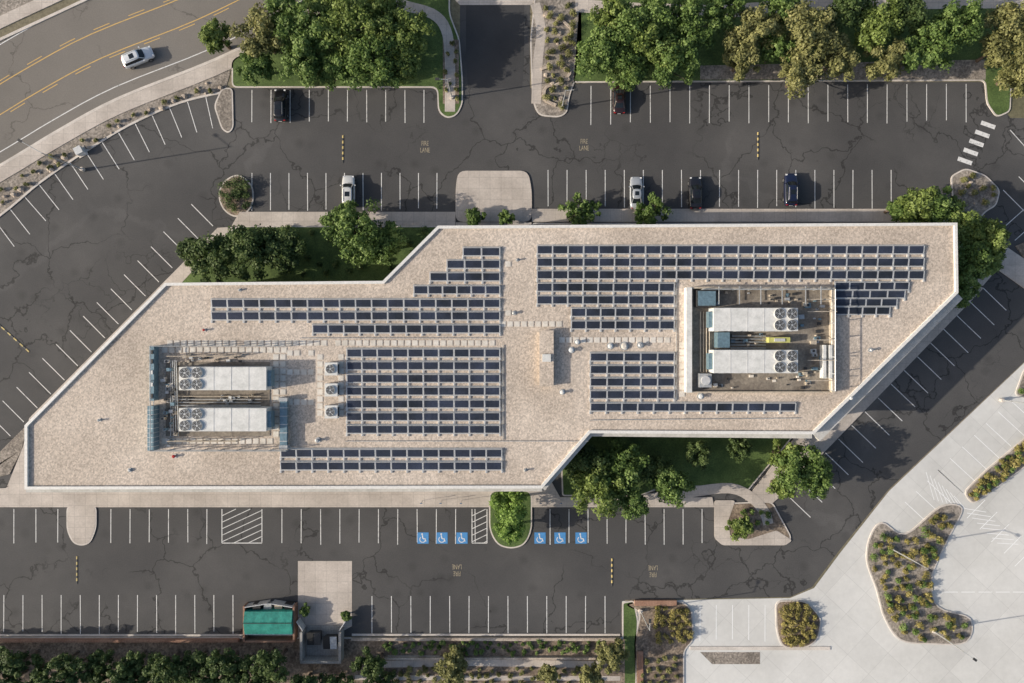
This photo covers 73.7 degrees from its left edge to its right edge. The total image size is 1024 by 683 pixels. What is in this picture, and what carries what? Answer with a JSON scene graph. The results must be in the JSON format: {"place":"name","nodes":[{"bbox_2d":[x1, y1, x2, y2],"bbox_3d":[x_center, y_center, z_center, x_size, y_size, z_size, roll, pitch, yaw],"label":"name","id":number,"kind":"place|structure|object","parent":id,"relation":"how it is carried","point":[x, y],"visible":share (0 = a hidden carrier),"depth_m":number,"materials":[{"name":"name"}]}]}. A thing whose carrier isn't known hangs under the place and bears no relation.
{"place":"outdoors","nodes":[
{"label":"outdoors","id":0,"kind":"place"},
{"bbox_2d":[0,69,230,213],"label":"gravel verge","id":1,"kind":"structure","parent":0,"point":[101,131],"depth_m":99.95,"materials":[{"name":"beige gravel"}]},
{"bbox_2d":[7,227,232,485],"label":"sidewalk","id":2,"kind":"structure","parent":0,"point":[181,273],"depth_m":99.83,"materials":[{"name":"concrete"}]},
{"bbox_2d":[0,0,302,162],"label":"road","id":3,"kind":"structure","parent":0,"point":[23,49],"depth_m":99.99,"materials":[{"name":"grey asphalt"}]},
{"bbox_2d":[0,0,239,166],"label":"street kerb","id":4,"kind":"structure","parent":3,"relation":"on","point":[108,102],"depth_m":99.86,"materials":[{"name":"concrete"}]},
{"bbox_2d":[0,0,299,151],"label":"street markings","id":5,"kind":"object","parent":3,"relation":"on","point":[100,58],"visible":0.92,"depth_m":99.98,"materials":[{"name":"white paint"}]},
{"bbox_2d":[198,17,232,54],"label":"deciduous tree","id":6,"kind":"object","parent":3,"relation":"on","point":[211,35],"visible":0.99,"depth_m":95.26,"materials":[{"name":"green plant"}]},
{"bbox_2d":[0,11,317,181],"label":"sidewalk","id":7,"kind":"structure","parent":0,"point":[108,112],"depth_m":99.87,"materials":[{"name":"concrete"}]},
{"bbox_2d":[182,226,436,282],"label":"lawn","id":8,"kind":"structure","parent":0,"point":[325,252],"depth_m":99.86,"materials":[{"name":"plant"}]},
{"bbox_2d":[186,231,235,281],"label":"deciduous tree","id":9,"kind":"object","parent":8,"relation":"on","point":[214,247],"visible":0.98,"depth_m":94.72,"materials":[{"name":"green plant"}]},
{"bbox_2d":[222,223,281,281],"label":"deciduous tree","id":10,"kind":"object","parent":8,"relation":"on","point":[246,245],"visible":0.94,"depth_m":94.52,"materials":[{"name":"green plant"}]},
{"bbox_2d":[258,225,307,275],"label":"deciduous tree","id":11,"kind":"object","parent":8,"relation":"on","point":[289,247],"visible":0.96,"depth_m":95.11,"materials":[{"name":"green plant"}]},
{"bbox_2d":[319,197,383,267],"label":"deciduous tree","id":12,"kind":"object","parent":8,"relation":"on","point":[349,244],"visible":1,"depth_m":93.44,"materials":[{"name":"green plant"}]},
{"bbox_2d":[355,220,408,265],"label":"deciduous tree","id":13,"kind":"object","parent":8,"relation":"on","point":[387,246],"visible":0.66,"depth_m":94.41,"materials":[{"name":"green plant"}]},
{"bbox_2d":[232,0,462,117],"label":"lawn","id":14,"kind":"structure","parent":0,"point":[431,69],"depth_m":99.86,"materials":[{"name":"plant"}]},
{"bbox_2d":[234,47,276,86],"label":"deciduous tree","id":15,"kind":"object","parent":14,"relation":"on","point":[261,65],"visible":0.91,"depth_m":95.28,"materials":[{"name":"green plant"}]},
{"bbox_2d":[227,1,290,57],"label":"deciduous tree","id":16,"kind":"object","parent":14,"relation":"on","point":[261,25],"visible":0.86,"depth_m":93.87,"materials":[{"name":"green plant"}]},
{"bbox_2d":[275,43,321,88],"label":"deciduous tree","id":17,"kind":"object","parent":14,"relation":"on","point":[306,68],"visible":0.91,"depth_m":94.43,"materials":[{"name":"green plant"}]},
{"bbox_2d":[273,0,334,62],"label":"deciduous tree","id":18,"kind":"object","parent":14,"relation":"on","point":[311,37],"visible":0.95,"depth_m":93.00,"materials":[{"name":"green plant"}]},
{"bbox_2d":[315,48,351,90],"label":"deciduous tree","id":19,"kind":"object","parent":14,"relation":"on","point":[330,65],"visible":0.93,"depth_m":95.47,"materials":[{"name":"green plant"}]},
{"bbox_2d":[315,0,380,56],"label":"deciduous tree","id":20,"kind":"object","parent":14,"relation":"on","point":[355,15],"visible":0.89,"depth_m":92.92,"materials":[{"name":"green plant"}]},
{"bbox_2d":[340,30,400,91],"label":"deciduous tree","id":21,"kind":"object","parent":14,"relation":"on","point":[381,66],"visible":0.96,"depth_m":93.63,"materials":[{"name":"green plant"}]},
{"bbox_2d":[375,7,435,65],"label":"deciduous tree","id":22,"kind":"object","parent":14,"relation":"on","point":[407,40],"visible":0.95,"depth_m":93.83,"materials":[{"name":"green plant"}]},
{"bbox_2d":[0,483,713,506],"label":"sidewalk","id":23,"kind":"structure","parent":0,"point":[20,496],"depth_m":99.86,"materials":[{"name":"concrete"}]},
{"bbox_2d":[396,0,458,111],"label":"sidewalk","id":24,"kind":"structure","parent":0,"point":[441,21],"depth_m":99.84,"materials":[{"name":"concrete"}]},
{"bbox_2d":[355,655,619,680],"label":"garden path","id":25,"kind":"structure","parent":0,"point":[505,663],"depth_m":99.83,"materials":[{"name":"concrete"}]},
{"bbox_2d":[466,5,523,87],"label":"driveway asphalt","id":26,"kind":"structure","parent":0,"point":[494,46],"depth_m":99.98,"materials":[{"name":"grey asphalt"}]},
{"bbox_2d":[0,5,1023,635],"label":"parking lot asphalt","id":27,"kind":"structure","parent":0,"point":[68,265],"depth_m":99.99,"materials":[{"name":"grey asphalt"}]},
{"bbox_2d":[66,507,96,545],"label":"kerb island","id":28,"kind":"structure","parent":27,"relation":"on","point":[81,523],"depth_m":99.86,"materials":[{"name":"concrete"}]},
{"bbox_2d":[243,599,297,642],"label":"trash enclosure","id":29,"kind":"object","parent":27,"relation":"on","point":[275,604],"visible":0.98,"depth_m":98.91,"materials":[{"name":"brick"}]},
{"bbox_2d":[242,607,292,634],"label":"canopy","id":30,"kind":"object","parent":29,"relation":"on","point":[267,623],"visible":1,"depth_m":97.97,"materials":[{"name":"blue metal"}]},
{"bbox_2d":[0,634,619,635],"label":"lot kerb","id":31,"kind":"structure","parent":27,"relation":"on","point":[352,634],"depth_m":99.86,"materials":[{"name":"concrete"}]},
{"bbox_2d":[298,561,351,636],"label":"concrete pad","id":32,"kind":"object","parent":27,"relation":"on","point":[325,590],"visible":0.76,"depth_m":99.97,"materials":[{"name":"beige concrete"}]},
{"bbox_2d":[489,491,531,547],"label":"planter island","id":33,"kind":"structure","parent":27,"relation":"on","point":[527,521],"depth_m":99.83,"materials":[{"name":"plant"}]},
{"bbox_2d":[489,491,527,527],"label":"deciduous tree","id":34,"kind":"object","parent":33,"relation":"on","point":[513,514],"visible":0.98,"depth_m":94.78,"materials":[{"name":"green plant"}]},
{"bbox_2d":[0,84,1023,633],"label":"parking lines","id":35,"kind":"object","parent":27,"relation":"on","point":[984,134],"visible":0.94,"depth_m":99.97,"materials":[{"name":"white paint"}]},
{"bbox_2d":[532,223,961,266],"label":"planting bed","id":36,"kind":"object","parent":27,"relation":"on","point":[656,223],"visible":0.16,"depth_m":99.87,"materials":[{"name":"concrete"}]},
{"bbox_2d":[947,197,998,246],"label":"deciduous tree","id":37,"kind":"object","parent":36,"relation":"on","point":[970,225],"visible":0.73,"depth_m":93.77,"materials":[{"name":"green plant"}]},
{"bbox_2d":[958,237,994,286],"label":"deciduous tree","id":38,"kind":"object","parent":36,"relation":"on","point":[971,261],"visible":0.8,"depth_m":93.64,"materials":[{"name":"green plant"}]},
{"bbox_2d":[729,502,790,538],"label":"planter island","id":39,"kind":"structure","parent":27,"relation":"on","point":[778,524],"depth_m":99.86,"materials":[{"name":"concrete"}]},
{"bbox_2d":[925,185,966,222],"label":"deciduous tree","id":40,"kind":"object","parent":27,"relation":"on","point":[943,207],"visible":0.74,"depth_m":94.15,"materials":[{"name":"green plant"}]},
{"bbox_2d":[944,169,999,221],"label":"traffic island","id":41,"kind":"structure","parent":27,"relation":"on","point":[979,179],"depth_m":99.86,"materials":[{"name":"gravel"}]},
{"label":"walls","id":42,"kind":"object","parent":27,"relation":"on","visible":0},
{"bbox_2d":[24,223,957,488],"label":"parapet","id":43,"kind":"structure","parent":42,"relation":"on","point":[384,281],"depth_m":90.70,"materials":[{"name":"beige concrete"}]},
{"bbox_2d":[29,226,953,485],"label":"roof","id":44,"kind":"structure","parent":42,"relation":"on","point":[73,441],"depth_m":91.00,"materials":[{"name":"beige gravel"}]},
{"bbox_2d":[147,346,289,451],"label":"mechanical enclosure","id":45,"kind":"object","parent":44,"relation":"on","point":[176,399],"visible":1,"depth_m":90.71,"materials":[{"name":"grey metal"}]},
{"bbox_2d":[179,406,274,430],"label":"rooftop air conditioner","id":46,"kind":"object","parent":44,"relation":"on","point":[226,418],"visible":1,"depth_m":88.60,"materials":[{"name":"white metal"}]},
{"bbox_2d":[179,366,274,389],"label":"rooftop air conditioner","id":47,"kind":"object","parent":44,"relation":"on","point":[226,377],"visible":1,"depth_m":88.60,"materials":[{"name":"white metal"}]},
{"bbox_2d":[210,246,500,335],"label":"solar panel array","id":48,"kind":"object","parent":44,"relation":"on","point":[291,315],"visible":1,"depth_m":90.75,"materials":[{"name":"glass"}]},
{"bbox_2d":[279,448,502,472],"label":"solar panel array","id":49,"kind":"object","parent":44,"relation":"on","point":[375,465],"visible":1,"depth_m":90.76,"materials":[{"name":"glass"}]},
{"bbox_2d":[346,348,500,435],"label":"solar panel array","id":50,"kind":"object","parent":44,"relation":"on","point":[438,403],"visible":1,"depth_m":90.75,"materials":[{"name":"glass"}]},
{"bbox_2d":[162,261,684,443],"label":"paver walkway","id":51,"kind":"structure","parent":44,"relation":"on","point":[365,343],"depth_m":90.94,"materials":[{"name":"beige concrete"}]},
{"bbox_2d":[539,330,553,386],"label":"roof hatch","id":52,"kind":"object","parent":44,"relation":"on","point":[546,358],"visible":1,"depth_m":90.02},
{"bbox_2d":[589,352,796,413],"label":"solar panel array","id":53,"kind":"object","parent":44,"relation":"on","point":[640,382],"visible":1,"depth_m":90.75,"materials":[{"name":"glass"}]},
{"bbox_2d":[536,244,924,331],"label":"solar panel array","id":54,"kind":"object","parent":44,"relation":"on","point":[691,274],"visible":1,"depth_m":90.75,"materials":[{"name":"glass"}]},
{"bbox_2d":[706,308,797,331],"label":"rooftop air conditioner","id":55,"kind":"object","parent":44,"relation":"on","point":[751,319],"visible":1,"depth_m":88.60,"materials":[{"name":"white metal"}]},
{"bbox_2d":[706,349,797,372],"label":"rooftop air conditioner","id":56,"kind":"object","parent":44,"relation":"on","point":[751,360],"visible":1,"depth_m":88.60,"materials":[{"name":"white metal"}]},
{"bbox_2d":[684,286,836,392],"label":"mechanical enclosure","id":57,"kind":"object","parent":44,"relation":"on","point":[812,340],"visible":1,"depth_m":90.97,"materials":[{"name":"white metal"}]},
{"bbox_2d":[834,281,909,317],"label":"solar panel array","id":58,"kind":"object","parent":44,"relation":"on","point":[848,302],"visible":0.91,"depth_m":90.74,"materials":[{"name":"glass"}]},
{"bbox_2d":[26,294,961,491],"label":"cornice","id":59,"kind":"structure","parent":42,"relation":"attached to","point":[834,420],"depth_m":91.75,"materials":[{"name":"concrete"}]},
{"bbox_2d":[0,0,1023,636],"bbox_3d":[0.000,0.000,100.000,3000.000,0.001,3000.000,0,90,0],"label":"ground","id":60,"kind":"structure","parent":0,"point":[1016,110],"depth_m":100.00,"materials":[{"name":"grey concrete"}]},
{"bbox_2d":[0,637,618,659],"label":"retaining wall","id":61,"kind":"structure","parent":60,"relation":"on","point":[354,639],"depth_m":99.45,"materials":[{"name":"concrete"}]},
{"bbox_2d":[0,637,624,682],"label":"planting bed","id":62,"kind":"object","parent":60,"relation":"on","point":[49,651],"visible":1,"depth_m":99.86,"materials":[{"name":"soil"}]},
{"bbox_2d":[0,645,396,682],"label":"tree row","id":63,"kind":"object","parent":62,"relation":"on","point":[133,669],"visible":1,"depth_m":95.53,"materials":[{"name":"green plant"}]},
{"bbox_2d":[381,639,600,656],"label":"shrub bed","id":64,"kind":"object","parent":62,"relation":"on","point":[481,651],"visible":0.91,"depth_m":99.44,"materials":[{"name":"green plant"}]},
{"bbox_2d":[296,617,345,663],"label":"trash enclosure","id":65,"kind":"object","parent":60,"relation":"on","point":[314,654],"visible":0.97,"depth_m":99.62,"materials":[{"name":"concrete"}]},
{"bbox_2d":[530,0,581,116],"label":"planter island","id":66,"kind":"structure","parent":60,"relation":"on","point":[544,108],"depth_m":99.86,"materials":[{"name":"concrete"}]},
{"bbox_2d":[542,2,576,109],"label":"shrub bed","id":67,"kind":"object","parent":66,"relation":"on","point":[566,40],"visible":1,"depth_m":99.28,"materials":[{"name":"green plant"}]},
{"bbox_2d":[531,2,545,103],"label":"sidewalk","id":68,"kind":"structure","parent":0,"point":[538,52],"depth_m":99.83,"materials":[{"name":"concrete"}]},
{"bbox_2d":[232,171,898,225],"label":"sidewalk","id":69,"kind":"structure","parent":0,"point":[492,194],"depth_m":99.85,"materials":[{"name":"concrete"}]},
{"bbox_2d":[890,187,943,222],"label":"deciduous tree","id":70,"kind":"object","parent":69,"relation":"on","point":[914,204],"visible":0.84,"depth_m":94.47,"materials":[{"name":"green plant"}]},
{"bbox_2d":[622,600,637,682],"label":"lawn","id":71,"kind":"structure","parent":0,"point":[629,621],"depth_m":99.86,"materials":[{"name":"plant"}]},
{"bbox_2d":[561,436,790,495],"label":"lawn","id":72,"kind":"structure","parent":0,"point":[722,466],"depth_m":99.86,"materials":[{"name":"plant"}]},
{"bbox_2d":[564,442,615,487],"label":"deciduous tree","id":73,"kind":"object","parent":72,"relation":"on","point":[586,458],"visible":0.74,"depth_m":94.49,"materials":[{"name":"green plant"}]},
{"bbox_2d":[570,463,628,520],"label":"deciduous tree","id":74,"kind":"object","parent":72,"relation":"on","point":[606,493],"visible":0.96,"depth_m":93.98,"materials":[{"name":"green plant"}]},
{"bbox_2d":[596,437,649,493],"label":"deciduous tree","id":75,"kind":"object","parent":72,"relation":"on","point":[631,461],"visible":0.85,"depth_m":94.52,"materials":[{"name":"green plant"}]},
{"bbox_2d":[646,465,696,508],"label":"deciduous tree","id":76,"kind":"object","parent":72,"relation":"on","point":[675,480],"visible":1,"depth_m":95.11,"materials":[{"name":"green plant"}]},
{"bbox_2d":[643,483,772,525],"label":"sidewalk","id":77,"kind":"structure","parent":0,"point":[754,500],"depth_m":99.82,"materials":[{"name":"concrete"}]},
{"bbox_2d":[714,500,790,544],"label":"sidewalk","id":78,"kind":"structure","parent":0,"point":[722,512],"depth_m":99.83,"materials":[{"name":"concrete"}]},
{"bbox_2d":[574,0,1022,116],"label":"lawn","id":79,"kind":"structure","parent":0,"point":[998,102],"depth_m":99.86,"materials":[{"name":"plant"}]},
{"bbox_2d":[573,22,626,77],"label":"deciduous tree","id":80,"kind":"object","parent":79,"relation":"on","point":[602,52],"visible":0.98,"depth_m":93.66,"materials":[{"name":"green plant"}]},
{"bbox_2d":[605,45,649,91],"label":"deciduous tree","id":81,"kind":"object","parent":79,"relation":"on","point":[632,71],"visible":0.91,"depth_m":94.43,"materials":[{"name":"green plant"}]},
{"bbox_2d":[623,21,679,69],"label":"deciduous tree","id":82,"kind":"object","parent":79,"relation":"on","point":[647,50],"visible":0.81,"depth_m":93.43,"materials":[{"name":"green plant"}]},
{"bbox_2d":[630,0,676,43],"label":"deciduous tree","id":83,"kind":"object","parent":79,"relation":"on","point":[661,11],"visible":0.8,"depth_m":93.55,"materials":[{"name":"green plant"}]},
{"bbox_2d":[641,32,700,89],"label":"deciduous tree","id":84,"kind":"object","parent":79,"relation":"on","point":[681,57],"visible":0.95,"depth_m":93.61,"materials":[{"name":"green plant"}]},
{"bbox_2d":[668,0,722,50],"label":"deciduous tree","id":85,"kind":"object","parent":79,"relation":"on","point":[688,12],"visible":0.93,"depth_m":93.93,"materials":[{"name":"green plant"}]},
{"bbox_2d":[722,40,760,81],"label":"deciduous tree","id":86,"kind":"object","parent":79,"relation":"on","point":[749,55],"visible":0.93,"depth_m":95.16,"materials":[{"name":"green plant"}]},
{"bbox_2d":[722,2,786,61],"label":"deciduous tree","id":87,"kind":"object","parent":79,"relation":"on","point":[750,17],"visible":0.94,"depth_m":94.08,"materials":[{"name":"green plant"}]},
{"bbox_2d":[778,52,825,99],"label":"deciduous tree","id":88,"kind":"object","parent":79,"relation":"on","point":[808,71],"visible":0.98,"depth_m":94.31,"materials":[{"name":"green plant"}]},
{"bbox_2d":[783,0,840,66],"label":"deciduous tree","id":89,"kind":"object","parent":79,"relation":"on","point":[807,34],"visible":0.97,"depth_m":93.08,"materials":[{"name":"green plant"}]},
{"bbox_2d":[816,32,860,81],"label":"deciduous tree","id":90,"kind":"object","parent":79,"relation":"on","point":[838,63],"visible":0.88,"depth_m":94.37,"materials":[{"name":"green plant"}]},
{"bbox_2d":[826,0,876,29],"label":"deciduous tree","id":91,"kind":"object","parent":79,"relation":"on","point":[844,14],"visible":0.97,"depth_m":93.70,"materials":[{"name":"green plant"}]},
{"bbox_2d":[852,0,904,58],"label":"deciduous tree","id":92,"kind":"object","parent":79,"relation":"on","point":[876,26],"visible":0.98,"depth_m":93.69,"materials":[{"name":"green plant"}]},
{"bbox_2d":[862,37,908,81],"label":"deciduous tree","id":93,"kind":"object","parent":79,"relation":"on","point":[888,63],"visible":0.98,"depth_m":94.30,"materials":[{"name":"green plant"}]},
{"bbox_2d":[899,35,935,74],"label":"deciduous tree","id":94,"kind":"object","parent":79,"relation":"on","point":[916,55],"visible":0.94,"depth_m":94.11,"materials":[{"name":"green plant"}]},
{"bbox_2d":[907,9,964,72],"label":"deciduous tree","id":95,"kind":"object","parent":79,"relation":"on","point":[939,35],"visible":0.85,"depth_m":93.84,"materials":[{"name":"green plant"}]},
{"bbox_2d":[931,0,985,46],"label":"deciduous tree","id":96,"kind":"object","parent":79,"relation":"on","point":[969,19],"visible":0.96,"depth_m":93.58,"materials":[{"name":"green plant"}]},
{"bbox_2d":[982,0,1023,51],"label":"deciduous tree","id":97,"kind":"object","parent":79,"relation":"on","point":[1006,13],"visible":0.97,"depth_m":93.86,"materials":[{"name":"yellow plant"}]},
{"bbox_2d":[993,43,1023,98],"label":"deciduous tree","id":98,"kind":"object","parent":79,"relation":"on","point":[1014,65],"visible":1,"depth_m":94.89,"materials":[{"name":"yellow plant"}]},
{"bbox_2d":[575,0,1023,79],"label":"sidewalk","id":99,"kind":"structure","parent":0,"point":[967,70],"depth_m":99.85,"materials":[{"name":"concrete"}]},
{"bbox_2d":[622,364,1023,682],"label":"concrete lot","id":100,"kind":"structure","parent":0,"point":[978,577],"depth_m":99.98,"materials":[{"name":"grey concrete"}]},
{"bbox_2d":[628,600,693,682],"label":"planter island","id":101,"kind":"structure","parent":100,"relation":"on","point":[648,645],"depth_m":99.84,"materials":[{"name":"concrete"}]},
{"bbox_2d":[690,646,829,663],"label":"kerb","id":102,"kind":"structure","parent":100,"relation":"on","point":[732,657],"depth_m":99.97,"materials":[{"name":"concrete"}]},
{"bbox_2d":[775,600,820,647],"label":"planter island","id":103,"kind":"structure","parent":100,"relation":"on","point":[780,604],"depth_m":99.86,"materials":[{"name":"concrete"}]},
{"bbox_2d":[779,601,817,647],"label":"shrub bed","id":104,"kind":"object","parent":103,"relation":"on","point":[794,638],"visible":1,"depth_m":99.29,"materials":[{"name":"green plant"}]},
{"bbox_2d":[866,504,972,644],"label":"planter island","id":105,"kind":"structure","parent":100,"relation":"on","point":[953,512],"depth_m":99.86,"materials":[{"name":"concrete"}]},
{"bbox_2d":[869,513,967,642],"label":"shrub bed","id":106,"kind":"object","parent":105,"relation":"on","point":[918,582],"visible":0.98,"depth_m":99.34,"materials":[{"name":"green plant"}]},
{"bbox_2d":[752,287,982,502],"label":"sidewalk","id":107,"kind":"structure","parent":0,"point":[828,440],"depth_m":99.84,"materials":[{"name":"concrete"}]},
{"bbox_2d":[772,442,830,496],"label":"deciduous tree","id":108,"kind":"object","parent":107,"relation":"on","point":[814,462],"visible":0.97,"depth_m":94.35,"materials":[{"name":"green plant"}]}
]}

